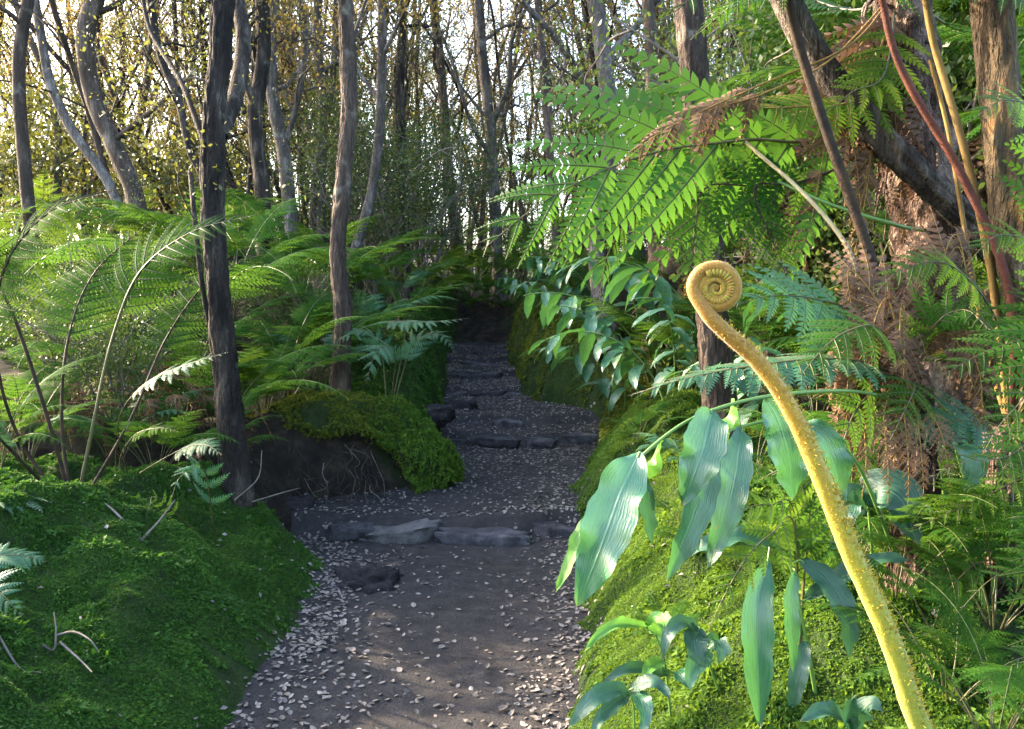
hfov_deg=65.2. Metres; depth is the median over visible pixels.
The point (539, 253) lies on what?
fern
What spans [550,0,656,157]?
forest tree
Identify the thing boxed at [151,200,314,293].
fern
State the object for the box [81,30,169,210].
sapling
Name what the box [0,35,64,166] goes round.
forest tree
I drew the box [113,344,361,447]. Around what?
fern
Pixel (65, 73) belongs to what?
sapling
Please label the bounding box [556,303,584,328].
ginger plant
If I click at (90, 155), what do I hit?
forest tree
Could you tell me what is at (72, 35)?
forest tree
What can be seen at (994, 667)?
fern
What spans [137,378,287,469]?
fern
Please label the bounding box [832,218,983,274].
fern
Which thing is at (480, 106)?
forest tree
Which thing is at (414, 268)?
fern
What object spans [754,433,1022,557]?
fern
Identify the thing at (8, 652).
fallen twig
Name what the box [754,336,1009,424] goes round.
fern
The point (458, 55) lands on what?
sapling
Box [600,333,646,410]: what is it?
ginger plant
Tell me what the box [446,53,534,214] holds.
sapling
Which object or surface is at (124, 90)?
sapling
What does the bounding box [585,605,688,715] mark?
seedling
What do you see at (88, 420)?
fern
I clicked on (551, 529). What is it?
step stone
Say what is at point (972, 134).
tree fern
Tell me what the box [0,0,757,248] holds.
sky
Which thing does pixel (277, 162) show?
forest tree
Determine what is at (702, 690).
moss
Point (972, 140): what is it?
tree fern
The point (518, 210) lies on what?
shrub
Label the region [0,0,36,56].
forest tree
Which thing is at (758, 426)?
fern
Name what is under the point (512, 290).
ginger plant
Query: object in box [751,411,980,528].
fern
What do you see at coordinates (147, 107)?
forest tree
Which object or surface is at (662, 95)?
tree fern
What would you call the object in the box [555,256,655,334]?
ginger plant
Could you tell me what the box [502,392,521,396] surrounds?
step stone
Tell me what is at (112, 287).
shrub
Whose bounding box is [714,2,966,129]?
shrub
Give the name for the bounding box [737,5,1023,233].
shrub
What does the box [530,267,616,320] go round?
fern
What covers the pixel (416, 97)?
forest tree
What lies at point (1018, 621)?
moss
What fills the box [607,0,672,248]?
forest tree
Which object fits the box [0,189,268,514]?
fern
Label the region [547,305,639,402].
ginger plant
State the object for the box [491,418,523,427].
step stone
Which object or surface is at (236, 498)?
fallen twig
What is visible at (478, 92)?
sapling
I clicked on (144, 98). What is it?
sapling
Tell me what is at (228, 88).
sapling
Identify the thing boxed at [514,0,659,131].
sapling
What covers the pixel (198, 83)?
sapling
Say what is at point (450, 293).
fern
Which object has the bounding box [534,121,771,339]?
tree fern
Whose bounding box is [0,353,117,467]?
fern
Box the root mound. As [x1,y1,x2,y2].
[246,388,465,505]
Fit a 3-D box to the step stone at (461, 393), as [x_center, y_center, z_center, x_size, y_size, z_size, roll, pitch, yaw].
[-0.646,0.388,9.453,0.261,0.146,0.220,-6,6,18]
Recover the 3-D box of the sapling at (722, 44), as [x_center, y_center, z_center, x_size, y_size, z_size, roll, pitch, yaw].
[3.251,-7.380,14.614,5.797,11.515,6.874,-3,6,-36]
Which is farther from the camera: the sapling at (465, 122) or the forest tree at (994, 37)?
the sapling at (465, 122)
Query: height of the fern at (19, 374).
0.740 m
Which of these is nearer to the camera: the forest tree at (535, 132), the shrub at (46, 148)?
the shrub at (46, 148)
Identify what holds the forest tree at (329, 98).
on the ground
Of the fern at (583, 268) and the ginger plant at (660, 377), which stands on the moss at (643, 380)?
the fern at (583, 268)
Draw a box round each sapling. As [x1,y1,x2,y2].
[0,0,114,229]
[0,0,203,282]
[0,2,69,155]
[0,2,71,154]
[0,3,73,192]
[0,29,115,233]
[0,35,83,226]
[0,88,87,202]
[1,0,146,217]
[2,0,234,225]
[6,0,180,242]
[7,3,196,236]
[8,1,170,230]
[9,0,280,160]
[10,1,166,239]
[11,0,198,224]
[28,47,96,225]
[31,3,158,192]
[34,40,147,235]
[35,0,201,201]
[36,0,192,231]
[37,0,194,239]
[63,0,245,209]
[70,6,245,133]
[78,0,160,168]
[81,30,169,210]
[100,3,145,153]
[105,0,246,184]
[107,0,287,227]
[107,1,253,252]
[108,0,303,229]
[117,6,277,217]
[127,6,207,150]
[136,0,365,224]
[142,0,340,258]
[144,29,233,134]
[161,6,313,215]
[163,4,276,200]
[195,10,368,154]
[200,0,364,256]
[229,0,361,234]
[232,0,331,189]
[240,0,412,262]
[245,77,299,221]
[282,6,475,259]
[302,1,511,256]
[312,0,465,261]
[323,0,502,277]
[332,0,501,171]
[339,1,452,154]
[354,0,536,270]
[357,1,533,296]
[362,13,454,249]
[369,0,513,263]
[389,38,526,191]
[407,2,525,222]
[408,45,507,249]
[409,0,617,289]
[413,0,510,181]
[413,0,556,273]
[425,0,594,271]
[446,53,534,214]
[448,0,637,200]
[458,3,635,209]
[464,6,584,215]
[470,7,573,283]
[473,10,643,275]
[493,15,624,214]
[503,4,627,176]
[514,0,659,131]
[527,23,632,237]
[533,22,663,249]
[533,62,677,270]
[568,4,733,121]
[595,0,728,168]
[606,1,726,84]
[619,1,775,71]
[637,2,731,78]
[664,9,773,88]
[665,2,738,85]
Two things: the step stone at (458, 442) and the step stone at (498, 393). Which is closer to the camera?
the step stone at (458, 442)
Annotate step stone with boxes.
[329,521,374,540]
[359,518,441,543]
[433,526,530,545]
[448,390,467,396]
[448,439,472,445]
[450,372,471,378]
[457,360,493,365]
[469,435,521,448]
[470,390,506,396]
[472,372,502,378]
[473,351,492,354]
[491,349,505,353]
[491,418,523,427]
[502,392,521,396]
[525,437,558,448]
[532,521,575,537]
[561,432,598,443]
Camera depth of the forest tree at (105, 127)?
9.40 m
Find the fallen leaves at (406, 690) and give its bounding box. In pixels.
[194,343,602,728]
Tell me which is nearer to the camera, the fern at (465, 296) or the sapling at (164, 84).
the fern at (465, 296)
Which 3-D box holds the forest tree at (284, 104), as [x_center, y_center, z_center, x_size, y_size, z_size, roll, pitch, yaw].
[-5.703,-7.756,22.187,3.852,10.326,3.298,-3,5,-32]
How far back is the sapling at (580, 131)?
12.80 m
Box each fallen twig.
[0,636,40,672]
[41,612,98,671]
[105,500,174,541]
[234,451,299,502]
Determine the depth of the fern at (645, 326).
6.01 m
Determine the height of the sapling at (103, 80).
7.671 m
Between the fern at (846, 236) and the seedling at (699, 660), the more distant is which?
the fern at (846, 236)
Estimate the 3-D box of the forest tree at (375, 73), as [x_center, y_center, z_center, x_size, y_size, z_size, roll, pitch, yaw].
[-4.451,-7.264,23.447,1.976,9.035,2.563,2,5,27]
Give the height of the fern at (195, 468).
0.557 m
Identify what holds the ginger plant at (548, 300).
on the moss at (643, 380)
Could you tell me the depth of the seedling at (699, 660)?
2.10 m
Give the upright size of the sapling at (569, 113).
5.035 m
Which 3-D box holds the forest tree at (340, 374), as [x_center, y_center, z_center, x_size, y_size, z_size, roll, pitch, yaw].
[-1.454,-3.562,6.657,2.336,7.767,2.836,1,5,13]
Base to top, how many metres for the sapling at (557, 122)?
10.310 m
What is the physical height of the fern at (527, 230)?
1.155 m
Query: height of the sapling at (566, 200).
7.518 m
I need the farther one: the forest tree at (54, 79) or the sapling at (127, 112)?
the forest tree at (54, 79)
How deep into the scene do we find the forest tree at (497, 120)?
27.61 m
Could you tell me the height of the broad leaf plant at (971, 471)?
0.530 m
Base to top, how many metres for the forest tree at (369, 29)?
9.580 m
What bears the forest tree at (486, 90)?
on the ground
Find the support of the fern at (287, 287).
on the ground
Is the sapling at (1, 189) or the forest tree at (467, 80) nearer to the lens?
the sapling at (1, 189)
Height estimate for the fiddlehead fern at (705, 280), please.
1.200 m
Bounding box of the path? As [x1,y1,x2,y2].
[221,341,599,728]
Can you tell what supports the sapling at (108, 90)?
on the ground
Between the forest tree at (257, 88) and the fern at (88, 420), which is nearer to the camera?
the fern at (88, 420)
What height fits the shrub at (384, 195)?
3.998 m
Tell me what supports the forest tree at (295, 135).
on the ground
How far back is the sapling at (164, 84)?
22.13 m
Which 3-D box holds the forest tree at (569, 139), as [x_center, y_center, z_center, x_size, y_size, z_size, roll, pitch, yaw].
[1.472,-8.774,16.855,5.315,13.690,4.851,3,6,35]
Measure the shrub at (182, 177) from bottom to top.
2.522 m
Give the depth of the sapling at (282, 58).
16.72 m
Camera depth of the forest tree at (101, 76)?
17.25 m
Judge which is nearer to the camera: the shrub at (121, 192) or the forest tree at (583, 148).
the shrub at (121, 192)
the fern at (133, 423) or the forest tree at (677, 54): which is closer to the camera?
the fern at (133, 423)
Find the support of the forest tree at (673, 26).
on the ground
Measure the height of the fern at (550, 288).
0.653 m
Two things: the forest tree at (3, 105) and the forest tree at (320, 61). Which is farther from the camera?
the forest tree at (3, 105)
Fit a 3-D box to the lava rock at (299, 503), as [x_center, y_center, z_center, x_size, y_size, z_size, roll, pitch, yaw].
[-1.491,0.964,5.343,0.333,0.158,0.255,0,5,0]
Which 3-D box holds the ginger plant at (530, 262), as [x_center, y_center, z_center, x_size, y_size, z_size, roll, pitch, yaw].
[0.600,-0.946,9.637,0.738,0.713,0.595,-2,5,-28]
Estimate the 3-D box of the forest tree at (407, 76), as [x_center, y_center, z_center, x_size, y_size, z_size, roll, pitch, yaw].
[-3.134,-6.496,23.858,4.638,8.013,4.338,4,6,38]
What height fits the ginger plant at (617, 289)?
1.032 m
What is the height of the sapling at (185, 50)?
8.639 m
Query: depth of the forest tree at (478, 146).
35.15 m
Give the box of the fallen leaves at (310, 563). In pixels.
[0,325,976,726]
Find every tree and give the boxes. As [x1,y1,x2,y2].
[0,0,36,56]
[0,0,45,302]
[0,0,51,130]
[0,0,76,238]
[0,0,196,178]
[0,0,202,249]
[0,6,12,159]
[0,26,48,210]
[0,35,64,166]
[3,0,128,235]
[3,0,181,237]
[33,3,139,234]
[38,0,260,367]
[41,0,118,230]
[47,32,111,170]
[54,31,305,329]
[56,0,135,239]
[57,0,186,195]
[75,0,277,302]
[76,23,146,235]
[101,0,233,227]
[103,16,157,234]
[119,0,310,507]
[125,1,269,157]
[126,31,182,147]
[127,49,168,146]
[143,67,308,255]
[144,0,375,292]
[151,0,237,120]
[158,0,208,92]
[158,0,303,296]
[159,0,340,287]
[179,0,374,299]
[181,1,307,166]
[188,0,474,257]
[205,0,367,240]
[231,0,390,242]
[234,2,415,244]
[241,0,364,232]
[249,0,419,165]
[250,0,475,283]
[251,0,412,392]
[265,0,392,172]
[267,31,372,226]
[268,9,296,192]
[283,0,437,294]
[293,17,391,188]
[304,0,497,265]
[312,0,391,293]
[317,0,444,240]
[328,0,432,266]
[332,0,430,152]
[333,0,465,300]
[338,0,461,248]
[354,12,454,220]
[360,11,378,241]
[362,5,451,82]
[363,9,455,188]
[382,42,474,186]
[386,1,493,169]
[387,0,464,294]
[404,0,591,301]
[407,18,502,244]
[408,29,445,171]
[410,0,581,260]
[416,0,514,262]
[420,31,473,253]
[436,0,571,287]
[439,2,532,257]
[445,5,500,254]
[448,0,569,281]
[452,0,579,279]
[453,0,540,258]
[458,1,520,277]
[458,42,623,282]
[460,74,485,275]
[462,0,563,279]
[462,114,502,237]
[473,0,741,253]
[480,0,593,268]
[480,8,554,257]
[489,0,664,361]
[497,0,761,260]
[507,106,544,223]
[508,0,617,160]
[508,33,561,276]
[508,71,540,219]
[522,0,619,215]
[524,2,574,277]
[525,0,634,168]
[526,2,621,220]
[528,0,675,218]
[533,0,565,299]
[538,89,564,256]
[550,0,617,140]
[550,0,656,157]
[561,0,732,253]
[565,1,676,122]
[580,0,715,248]
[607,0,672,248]
[612,1,759,87]
[617,0,740,249]
[619,0,745,117]
[641,0,661,350]
[655,9,774,76]
[659,2,753,80]
[662,0,741,235]
[673,0,740,438]
[704,0,776,248]
[712,0,771,21]
[769,0,998,279]
[781,12,822,368]
[969,0,1023,425]
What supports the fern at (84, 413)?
on the ground
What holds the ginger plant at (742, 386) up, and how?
on the ground
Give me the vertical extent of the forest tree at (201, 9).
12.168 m
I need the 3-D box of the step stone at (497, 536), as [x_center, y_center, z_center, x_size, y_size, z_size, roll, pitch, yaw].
[-0.213,1.141,5.130,0.693,0.181,0.233,1,3,10]
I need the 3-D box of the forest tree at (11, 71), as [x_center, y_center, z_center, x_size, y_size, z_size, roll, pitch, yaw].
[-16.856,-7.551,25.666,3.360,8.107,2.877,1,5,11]
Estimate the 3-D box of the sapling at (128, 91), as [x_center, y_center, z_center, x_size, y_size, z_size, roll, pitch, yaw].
[-9.348,-6.136,17.644,5.440,7.719,3.843,0,5,0]
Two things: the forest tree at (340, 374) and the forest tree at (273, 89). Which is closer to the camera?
the forest tree at (340, 374)
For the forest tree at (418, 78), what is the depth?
22.32 m
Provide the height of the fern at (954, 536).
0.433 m
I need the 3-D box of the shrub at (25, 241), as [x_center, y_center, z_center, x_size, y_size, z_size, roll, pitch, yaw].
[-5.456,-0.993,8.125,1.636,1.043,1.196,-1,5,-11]
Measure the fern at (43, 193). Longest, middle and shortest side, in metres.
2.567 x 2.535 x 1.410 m
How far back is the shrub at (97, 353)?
5.12 m
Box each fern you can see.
[0,167,111,264]
[0,182,164,253]
[0,185,346,320]
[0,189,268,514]
[0,197,243,283]
[0,212,93,280]
[0,231,243,356]
[0,238,156,344]
[0,239,249,396]
[0,316,182,407]
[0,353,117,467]
[0,364,135,461]
[0,377,119,463]
[0,391,65,455]
[0,542,44,617]
[1,372,118,456]
[3,369,179,419]
[12,389,258,464]
[25,229,374,376]
[41,388,213,467]
[57,309,307,420]
[68,198,293,312]
[72,187,446,314]
[80,358,213,406]
[87,371,271,450]
[99,357,212,422]
[101,189,325,289]
[104,240,451,381]
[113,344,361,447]
[117,352,226,473]
[137,339,314,416]
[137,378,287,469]
[145,451,234,544]
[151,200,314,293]
[200,340,398,413]
[207,292,426,398]
[235,301,416,382]
[236,310,362,383]
[240,214,449,300]
[248,331,414,384]
[261,218,438,315]
[288,289,456,349]
[329,250,471,320]
[332,318,466,395]
[347,263,446,304]
[372,232,481,299]
[382,252,472,306]
[411,226,508,284]
[414,247,520,296]
[434,277,500,314]
[442,277,489,311]
[444,236,551,281]
[445,258,530,301]
[464,273,528,308]
[473,219,580,283]
[475,0,1023,511]
[478,278,540,318]
[488,238,676,295]
[493,258,557,299]
[495,233,586,277]
[500,265,610,311]
[522,205,738,274]
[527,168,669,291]
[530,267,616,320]
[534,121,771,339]
[552,296,698,386]
[560,206,770,355]
[589,13,959,368]
[590,260,867,389]
[601,400,689,440]
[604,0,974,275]
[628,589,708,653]
[629,0,1013,592]
[634,432,682,461]
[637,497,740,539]
[645,267,974,418]
[647,277,843,388]
[657,0,1023,392]
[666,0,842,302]
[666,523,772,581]
[682,401,814,476]
[683,260,938,728]
[707,469,860,644]
[717,408,882,499]
[725,205,848,295]
[730,256,1004,355]
[749,459,969,553]
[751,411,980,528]
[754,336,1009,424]
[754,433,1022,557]
[756,476,1023,600]
[764,302,1008,369]
[769,193,850,258]
[784,535,1023,710]
[792,343,995,462]
[800,565,1023,728]
[814,199,1009,400]
[818,389,997,441]
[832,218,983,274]
[848,456,1023,600]
[858,478,1023,630]
[865,442,1023,598]
[872,0,1023,713]
[879,0,1023,281]
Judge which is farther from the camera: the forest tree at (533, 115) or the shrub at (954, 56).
the forest tree at (533, 115)
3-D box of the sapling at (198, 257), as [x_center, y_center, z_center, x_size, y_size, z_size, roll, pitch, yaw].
[-1.794,-0.577,4.609,1.144,2.695,1.425,3,6,36]
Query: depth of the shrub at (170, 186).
17.93 m
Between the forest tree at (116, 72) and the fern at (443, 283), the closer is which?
the fern at (443, 283)
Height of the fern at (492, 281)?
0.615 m
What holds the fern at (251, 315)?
on the ground
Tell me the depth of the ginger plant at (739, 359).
4.69 m
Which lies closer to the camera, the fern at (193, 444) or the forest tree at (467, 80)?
the fern at (193, 444)
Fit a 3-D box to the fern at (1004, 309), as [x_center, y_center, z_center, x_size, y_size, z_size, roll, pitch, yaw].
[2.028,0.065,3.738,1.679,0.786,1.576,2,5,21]
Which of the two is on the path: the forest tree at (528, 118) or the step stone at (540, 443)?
the step stone at (540, 443)
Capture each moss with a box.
[0,449,324,728]
[319,279,456,434]
[505,279,698,442]
[567,369,1023,728]
[731,399,1023,728]
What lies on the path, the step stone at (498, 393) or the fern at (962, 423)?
the step stone at (498, 393)
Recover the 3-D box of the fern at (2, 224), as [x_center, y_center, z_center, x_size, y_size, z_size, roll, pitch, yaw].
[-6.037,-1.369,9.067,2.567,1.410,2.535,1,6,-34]
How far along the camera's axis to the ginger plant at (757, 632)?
2.01 m
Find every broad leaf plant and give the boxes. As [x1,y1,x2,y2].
[823,468,931,575]
[952,442,988,605]
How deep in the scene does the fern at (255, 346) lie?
6.70 m
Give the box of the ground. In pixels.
[0,235,1023,728]
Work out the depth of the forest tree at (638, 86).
12.33 m
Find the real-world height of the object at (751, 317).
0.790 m
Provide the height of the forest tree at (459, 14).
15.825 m
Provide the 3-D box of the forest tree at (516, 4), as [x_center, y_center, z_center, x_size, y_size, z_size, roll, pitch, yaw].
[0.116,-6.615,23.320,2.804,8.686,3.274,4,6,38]
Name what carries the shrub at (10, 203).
on the ground
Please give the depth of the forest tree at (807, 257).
6.12 m
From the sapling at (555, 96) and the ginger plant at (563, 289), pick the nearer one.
the ginger plant at (563, 289)
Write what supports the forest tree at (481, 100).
on the ground
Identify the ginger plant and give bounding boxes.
[497,278,541,309]
[497,284,542,308]
[505,280,563,315]
[517,346,609,415]
[524,292,649,369]
[526,256,583,323]
[526,256,590,309]
[528,329,662,397]
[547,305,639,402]
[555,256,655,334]
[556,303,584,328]
[556,389,945,605]
[592,261,697,367]
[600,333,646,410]
[603,261,695,373]
[632,297,694,397]
[657,362,770,412]
[666,419,933,592]
[692,525,911,728]
[734,330,783,424]
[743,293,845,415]
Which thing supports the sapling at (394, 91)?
on the ground
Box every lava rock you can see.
[286,494,315,510]
[334,565,404,594]
[424,404,455,427]
[441,399,477,409]
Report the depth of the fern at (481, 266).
14.70 m
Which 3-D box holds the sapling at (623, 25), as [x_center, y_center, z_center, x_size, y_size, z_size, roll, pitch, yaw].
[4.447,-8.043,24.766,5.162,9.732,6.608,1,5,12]
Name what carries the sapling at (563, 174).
on the ground
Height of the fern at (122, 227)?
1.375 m
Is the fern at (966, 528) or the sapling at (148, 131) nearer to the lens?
the fern at (966, 528)
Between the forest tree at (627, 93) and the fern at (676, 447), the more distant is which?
the forest tree at (627, 93)
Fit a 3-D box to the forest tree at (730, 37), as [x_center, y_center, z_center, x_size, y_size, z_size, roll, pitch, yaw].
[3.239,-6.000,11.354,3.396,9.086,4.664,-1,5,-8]
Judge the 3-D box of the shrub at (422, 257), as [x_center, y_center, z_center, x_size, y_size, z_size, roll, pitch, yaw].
[-1.189,-3.260,13.033,3.830,3.691,3.524,-2,5,-23]
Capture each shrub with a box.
[0,47,150,245]
[0,153,43,235]
[0,166,12,220]
[0,185,34,235]
[0,191,234,419]
[0,222,56,302]
[0,226,134,334]
[1,162,90,235]
[7,296,202,442]
[9,117,156,243]
[15,168,107,238]
[57,171,241,315]
[67,258,160,319]
[87,175,161,237]
[98,138,246,230]
[103,110,253,221]
[108,97,298,223]
[138,113,275,222]
[231,67,507,305]
[232,254,367,370]
[235,26,539,259]
[240,21,476,282]
[243,185,331,255]
[290,23,544,301]
[327,185,476,259]
[329,34,554,277]
[411,211,460,265]
[433,211,489,271]
[459,154,572,284]
[468,149,566,284]
[486,212,576,281]
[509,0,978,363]
[545,214,580,256]
[611,4,1023,398]
[621,218,665,249]
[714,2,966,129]
[716,0,1021,333]
[731,211,857,363]
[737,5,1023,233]
[738,1,1023,311]
[763,18,990,400]
[806,13,1023,289]
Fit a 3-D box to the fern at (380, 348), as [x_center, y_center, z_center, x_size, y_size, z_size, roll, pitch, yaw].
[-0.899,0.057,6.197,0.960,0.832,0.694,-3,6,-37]
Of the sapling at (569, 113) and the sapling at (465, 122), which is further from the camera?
the sapling at (465, 122)
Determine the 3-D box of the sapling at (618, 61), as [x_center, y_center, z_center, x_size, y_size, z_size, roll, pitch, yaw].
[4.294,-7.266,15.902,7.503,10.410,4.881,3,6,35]
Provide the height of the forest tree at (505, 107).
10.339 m
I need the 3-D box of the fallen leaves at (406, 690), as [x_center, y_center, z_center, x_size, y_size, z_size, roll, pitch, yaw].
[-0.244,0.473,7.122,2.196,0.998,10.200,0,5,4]
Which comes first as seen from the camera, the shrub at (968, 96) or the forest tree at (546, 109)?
the shrub at (968, 96)
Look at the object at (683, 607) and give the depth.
2.73 m
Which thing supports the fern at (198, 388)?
on the ground
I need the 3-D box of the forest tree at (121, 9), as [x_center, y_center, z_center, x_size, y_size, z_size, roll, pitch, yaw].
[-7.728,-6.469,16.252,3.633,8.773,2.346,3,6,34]
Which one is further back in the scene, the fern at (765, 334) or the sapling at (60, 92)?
the sapling at (60, 92)
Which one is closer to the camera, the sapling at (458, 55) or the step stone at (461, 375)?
the step stone at (461, 375)
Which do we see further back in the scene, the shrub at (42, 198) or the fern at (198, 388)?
the shrub at (42, 198)
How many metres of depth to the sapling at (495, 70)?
20.38 m
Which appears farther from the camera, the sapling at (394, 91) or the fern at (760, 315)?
the sapling at (394, 91)
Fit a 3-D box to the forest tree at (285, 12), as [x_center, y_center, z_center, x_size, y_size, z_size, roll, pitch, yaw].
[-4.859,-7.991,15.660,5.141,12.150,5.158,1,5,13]
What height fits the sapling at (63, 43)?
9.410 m
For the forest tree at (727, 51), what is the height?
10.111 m
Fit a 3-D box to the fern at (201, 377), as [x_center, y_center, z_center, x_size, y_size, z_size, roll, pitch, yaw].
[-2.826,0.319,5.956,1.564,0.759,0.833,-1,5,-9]
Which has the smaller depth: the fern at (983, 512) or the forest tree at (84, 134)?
the fern at (983, 512)
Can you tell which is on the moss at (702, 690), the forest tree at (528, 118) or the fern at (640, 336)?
the fern at (640, 336)
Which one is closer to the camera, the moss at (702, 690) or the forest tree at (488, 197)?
the moss at (702, 690)
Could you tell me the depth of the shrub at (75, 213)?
16.50 m
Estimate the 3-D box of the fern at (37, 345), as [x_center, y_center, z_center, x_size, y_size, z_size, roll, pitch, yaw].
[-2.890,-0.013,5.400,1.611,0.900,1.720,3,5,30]
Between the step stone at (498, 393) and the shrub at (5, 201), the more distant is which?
the shrub at (5, 201)
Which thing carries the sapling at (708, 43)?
on the ground
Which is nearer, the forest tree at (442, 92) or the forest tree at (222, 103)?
the forest tree at (222, 103)
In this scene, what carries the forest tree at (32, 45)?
on the ground
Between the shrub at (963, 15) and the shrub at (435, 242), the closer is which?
the shrub at (963, 15)
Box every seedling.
[568,674,669,728]
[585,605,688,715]
[661,614,730,693]
[800,694,883,728]
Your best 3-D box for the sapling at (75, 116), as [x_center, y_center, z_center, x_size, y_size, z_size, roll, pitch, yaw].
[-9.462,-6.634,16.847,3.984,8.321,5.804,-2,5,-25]
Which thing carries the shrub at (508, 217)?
on the ground
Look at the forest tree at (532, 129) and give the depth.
24.05 m
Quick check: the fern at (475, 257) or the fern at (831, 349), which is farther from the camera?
the fern at (475, 257)
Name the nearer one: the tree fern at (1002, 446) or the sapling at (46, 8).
the tree fern at (1002, 446)
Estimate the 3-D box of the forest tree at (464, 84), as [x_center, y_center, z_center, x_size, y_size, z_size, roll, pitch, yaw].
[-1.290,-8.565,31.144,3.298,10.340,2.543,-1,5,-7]
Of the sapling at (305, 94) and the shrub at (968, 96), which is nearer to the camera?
the shrub at (968, 96)
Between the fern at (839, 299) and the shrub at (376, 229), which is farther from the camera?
the shrub at (376, 229)
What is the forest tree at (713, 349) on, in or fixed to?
on the ground
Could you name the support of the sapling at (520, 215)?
on the ground
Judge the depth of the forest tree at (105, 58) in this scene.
22.61 m
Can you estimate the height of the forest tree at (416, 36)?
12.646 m
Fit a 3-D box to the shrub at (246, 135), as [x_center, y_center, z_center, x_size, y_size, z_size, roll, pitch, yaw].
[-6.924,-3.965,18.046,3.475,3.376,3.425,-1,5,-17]
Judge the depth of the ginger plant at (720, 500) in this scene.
1.77 m
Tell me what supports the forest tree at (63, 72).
on the ground
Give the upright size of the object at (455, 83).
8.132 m
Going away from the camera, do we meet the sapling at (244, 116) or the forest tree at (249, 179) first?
the forest tree at (249, 179)
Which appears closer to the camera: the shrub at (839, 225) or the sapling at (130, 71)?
the shrub at (839, 225)
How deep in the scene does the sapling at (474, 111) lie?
30.06 m
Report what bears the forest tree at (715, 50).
on the ground
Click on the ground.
(482, 321)
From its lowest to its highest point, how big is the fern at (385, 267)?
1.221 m
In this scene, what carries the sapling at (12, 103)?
on the ground
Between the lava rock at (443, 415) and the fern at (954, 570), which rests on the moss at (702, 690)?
the fern at (954, 570)
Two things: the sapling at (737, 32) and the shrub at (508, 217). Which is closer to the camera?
the sapling at (737, 32)
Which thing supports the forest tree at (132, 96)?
on the ground
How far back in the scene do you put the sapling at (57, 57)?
12.24 m
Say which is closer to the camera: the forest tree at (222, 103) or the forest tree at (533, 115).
the forest tree at (222, 103)
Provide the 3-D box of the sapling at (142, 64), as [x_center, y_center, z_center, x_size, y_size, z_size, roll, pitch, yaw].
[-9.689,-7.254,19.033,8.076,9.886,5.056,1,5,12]
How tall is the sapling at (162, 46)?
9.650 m
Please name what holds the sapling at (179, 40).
on the ground
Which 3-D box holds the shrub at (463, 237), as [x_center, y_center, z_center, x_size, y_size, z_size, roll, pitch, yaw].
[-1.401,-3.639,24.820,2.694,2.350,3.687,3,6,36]
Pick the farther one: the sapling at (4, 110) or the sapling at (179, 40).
the sapling at (4, 110)
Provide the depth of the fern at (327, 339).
6.62 m
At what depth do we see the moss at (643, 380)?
8.92 m
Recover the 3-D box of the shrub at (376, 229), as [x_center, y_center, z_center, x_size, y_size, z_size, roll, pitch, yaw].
[-1.975,-2.532,11.263,3.671,3.537,3.377,-3,5,-30]
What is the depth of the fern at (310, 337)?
6.53 m
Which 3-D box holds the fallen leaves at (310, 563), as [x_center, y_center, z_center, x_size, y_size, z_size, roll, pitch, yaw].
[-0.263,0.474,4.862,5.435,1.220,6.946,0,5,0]
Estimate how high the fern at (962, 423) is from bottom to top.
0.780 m
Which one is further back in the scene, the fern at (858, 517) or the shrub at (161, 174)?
the shrub at (161, 174)
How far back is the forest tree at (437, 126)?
32.61 m
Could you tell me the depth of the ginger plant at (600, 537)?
1.71 m
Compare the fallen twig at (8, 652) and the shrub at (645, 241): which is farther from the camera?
the shrub at (645, 241)
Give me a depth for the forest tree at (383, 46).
10.09 m
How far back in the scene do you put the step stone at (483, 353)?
11.80 m
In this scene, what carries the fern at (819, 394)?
on the ground
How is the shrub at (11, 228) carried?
on the ground
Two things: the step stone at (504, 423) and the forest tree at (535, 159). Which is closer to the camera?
the step stone at (504, 423)
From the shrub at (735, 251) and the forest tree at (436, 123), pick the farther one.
the forest tree at (436, 123)
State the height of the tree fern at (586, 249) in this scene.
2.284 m
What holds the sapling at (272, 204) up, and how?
on the ground
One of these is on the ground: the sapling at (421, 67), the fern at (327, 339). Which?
the sapling at (421, 67)
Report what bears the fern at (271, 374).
on the ground
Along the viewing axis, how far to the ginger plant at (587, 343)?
6.10 m
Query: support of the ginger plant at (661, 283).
on the ground
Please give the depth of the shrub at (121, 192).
17.03 m
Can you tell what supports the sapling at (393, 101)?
on the ground
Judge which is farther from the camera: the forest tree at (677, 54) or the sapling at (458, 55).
the sapling at (458, 55)
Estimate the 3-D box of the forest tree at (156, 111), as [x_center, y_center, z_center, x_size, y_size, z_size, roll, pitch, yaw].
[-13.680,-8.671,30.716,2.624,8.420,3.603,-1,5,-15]
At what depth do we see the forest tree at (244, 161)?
24.70 m
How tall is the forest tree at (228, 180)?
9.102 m
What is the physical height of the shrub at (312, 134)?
4.614 m
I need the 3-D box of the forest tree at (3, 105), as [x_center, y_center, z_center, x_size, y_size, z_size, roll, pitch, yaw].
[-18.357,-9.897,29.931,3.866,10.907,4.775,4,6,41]
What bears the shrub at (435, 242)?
on the ground
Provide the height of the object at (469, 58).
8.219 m
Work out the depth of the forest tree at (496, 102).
26.17 m
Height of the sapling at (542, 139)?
8.008 m
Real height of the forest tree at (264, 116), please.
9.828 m

